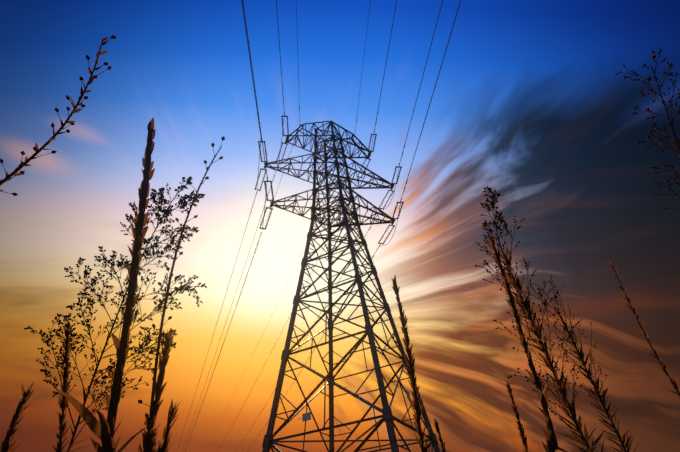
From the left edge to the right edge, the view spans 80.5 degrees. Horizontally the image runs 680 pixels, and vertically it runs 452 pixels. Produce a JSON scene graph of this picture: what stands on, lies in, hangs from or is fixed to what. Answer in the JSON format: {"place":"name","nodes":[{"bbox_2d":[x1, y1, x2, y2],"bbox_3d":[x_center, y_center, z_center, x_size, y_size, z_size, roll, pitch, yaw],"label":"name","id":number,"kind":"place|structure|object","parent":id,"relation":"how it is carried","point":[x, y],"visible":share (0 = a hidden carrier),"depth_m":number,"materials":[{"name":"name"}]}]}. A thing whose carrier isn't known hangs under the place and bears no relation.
{"place":"outdoors","nodes":[
{"label":"outdoors","id":0,"kind":"place"},
{"bbox_2d":[0,0,679,451],"label":"sky","id":1,"kind":"structure","parent":0,"point":[529,105],"materials":[{"name":"blue"}]},
{"bbox_2d":[302,390,409,421],"bbox_3d":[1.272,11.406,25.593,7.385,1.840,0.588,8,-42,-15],"label":"pylon number plates","id":2,"kind":"object","parent":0,"point":[306,416],"visible":0.93,"depth_m":24.32,"materials":[{"name":"grey metal"}]},
{"label":"ground","id":3,"kind":"structure","parent":0,"visible":0},
{"bbox_2d":[0,382,33,451],"bbox_3d":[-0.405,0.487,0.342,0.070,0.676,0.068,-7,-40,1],"label":"weed spike","id":4,"kind":"object","parent":3,"relation":"on","point":[9,436],"visible":1,"depth_m":0.51,"materials":[{"name":"black plant"}]},
{"bbox_2d":[0,35,115,195],"bbox_3d":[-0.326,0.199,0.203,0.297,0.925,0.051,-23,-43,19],"label":"plant","id":5,"kind":"object","parent":3,"relation":"on","point":[14,173],"visible":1,"depth_m":0.44,"materials":[{"name":"black plant"}]},
{"bbox_2d":[52,321,72,451],"bbox_3d":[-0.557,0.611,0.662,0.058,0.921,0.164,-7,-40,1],"label":"weed spike","id":6,"kind":"object","parent":3,"relation":"on","point":[63,402],"visible":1,"depth_m":0.86,"materials":[{"name":"black plant"}]},
{"bbox_2d":[58,117,154,451],"bbox_3d":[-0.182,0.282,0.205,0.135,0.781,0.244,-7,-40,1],"label":"weed spike","id":7,"kind":"object","parent":3,"relation":"on","point":[103,431],"visible":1,"depth_m":0.36,"materials":[{"name":"brown plant"}]},
{"bbox_2d":[24,176,206,451],"bbox_3d":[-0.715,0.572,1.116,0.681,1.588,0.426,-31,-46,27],"label":"plant","id":8,"kind":"object","parent":3,"relation":"on","point":[161,200],"visible":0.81,"depth_m":1.34,"materials":[{"name":"black plant"}]},
{"bbox_2d":[138,328,173,451],"bbox_3d":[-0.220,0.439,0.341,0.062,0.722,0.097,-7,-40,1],"label":"weed spike","id":9,"kind":"object","parent":3,"relation":"on","point":[148,440],"visible":1,"depth_m":0.51,"materials":[{"name":"brown plant"}]},
{"bbox_2d":[158,400,180,451],"bbox_3d":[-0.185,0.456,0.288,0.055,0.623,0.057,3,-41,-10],"label":"weed spike","id":10,"kind":"object","parent":3,"relation":"on","point":[172,412],"visible":1,"depth_m":0.46,"materials":[{"name":"brown plant"}]},
{"bbox_2d":[138,136,224,451],"bbox_3d":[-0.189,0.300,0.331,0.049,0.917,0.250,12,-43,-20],"label":"plant","id":11,"kind":"object","parent":3,"relation":"on","point":[155,369],"visible":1,"depth_m":0.54,"materials":[{"name":"black plant"}]},
{"bbox_2d":[262,120,439,451],"bbox_3d":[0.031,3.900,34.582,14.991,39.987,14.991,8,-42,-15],"label":"pylon tower","id":12,"kind":"structure","parent":3,"relation":"on","point":[387,417],"depth_m":32.65,"materials":[{"name":"black metal"}]},
{"bbox_2d":[250,88,407,258],"bbox_3d":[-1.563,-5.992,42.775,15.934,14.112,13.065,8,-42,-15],"label":"insulator hardware","id":13,"kind":"object","parent":12,"relation":"attached to","point":[347,152],"visible":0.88,"depth_m":41.32,"materials":[{"name":"metal"}]},
{"bbox_2d":[177,0,460,451],"bbox_3d":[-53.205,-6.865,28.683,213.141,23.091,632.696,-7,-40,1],"label":"conductors","id":14,"kind":"object","parent":13,"relation":"attached to","point":[282,174],"visible":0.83,"depth_m":38.88,"materials":[{"name":"grey metal"}]},
{"bbox_2d":[255,117,402,243],"bbox_3d":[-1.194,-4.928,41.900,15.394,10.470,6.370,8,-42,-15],"label":"insulator discs","id":15,"kind":"object","parent":13,"relation":"attached to","point":[357,175],"visible":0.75,"depth_m":41.46,"materials":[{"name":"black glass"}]},
{"bbox_2d":[391,275,430,451],"bbox_3d":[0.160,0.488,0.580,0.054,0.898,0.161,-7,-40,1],"label":"weed spike","id":16,"kind":"object","parent":3,"relation":"on","point":[416,406],"visible":1,"depth_m":0.76,"materials":[{"name":"black plant"}]},
{"bbox_2d":[434,418,448,451],"bbox_3d":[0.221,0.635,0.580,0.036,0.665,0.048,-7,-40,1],"label":"weed spike","id":17,"kind":"object","parent":3,"relation":"on","point":[442,445],"visible":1,"depth_m":0.76,"materials":[{"name":"black plant"}]},
{"bbox_2d":[506,381,528,451],"bbox_3d":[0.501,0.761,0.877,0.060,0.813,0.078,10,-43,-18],"label":"weed spike","id":18,"kind":"object","parent":3,"relation":"on","point":[521,430],"visible":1,"depth_m":1.06,"materials":[{"name":"black plant"}]},
{"bbox_2d":[486,232,566,451],"bbox_3d":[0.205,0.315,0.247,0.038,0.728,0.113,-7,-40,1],"label":"weed stalk","id":19,"kind":"object","parent":3,"relation":"on","point":[552,443],"visible":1,"depth_m":0.40,"materials":[{"name":"black plant"}]},
{"bbox_2d":[475,186,609,451],"bbox_3d":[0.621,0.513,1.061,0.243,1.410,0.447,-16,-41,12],"label":"tall weed plant","id":20,"kind":"object","parent":3,"relation":"on","point":[517,285],"visible":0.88,"depth_m":1.23,"materials":[{"name":"black plant"}]},
{"bbox_2d":[521,275,639,451],"bbox_3d":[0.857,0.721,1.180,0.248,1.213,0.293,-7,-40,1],"label":"weed plant","id":21,"kind":"object","parent":3,"relation":"on","point":[589,376],"visible":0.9,"depth_m":1.34,"materials":[{"name":"black plant"}]},
{"bbox_2d":[609,261,679,396],"bbox_3d":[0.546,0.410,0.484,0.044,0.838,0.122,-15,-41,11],"label":"plant","id":22,"kind":"object","parent":3,"relation":"on","point":[663,368],"visible":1,"depth_m":0.67,"materials":[{"name":"brown plant"}]},
{"bbox_2d":[615,49,679,209],"bbox_3d":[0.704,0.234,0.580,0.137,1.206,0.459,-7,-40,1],"label":"weed twigs","id":23,"kind":"object","parent":3,"relation":"on","point":[663,102],"visible":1,"depth_m":0.80,"materials":[{"name":"black plant"}]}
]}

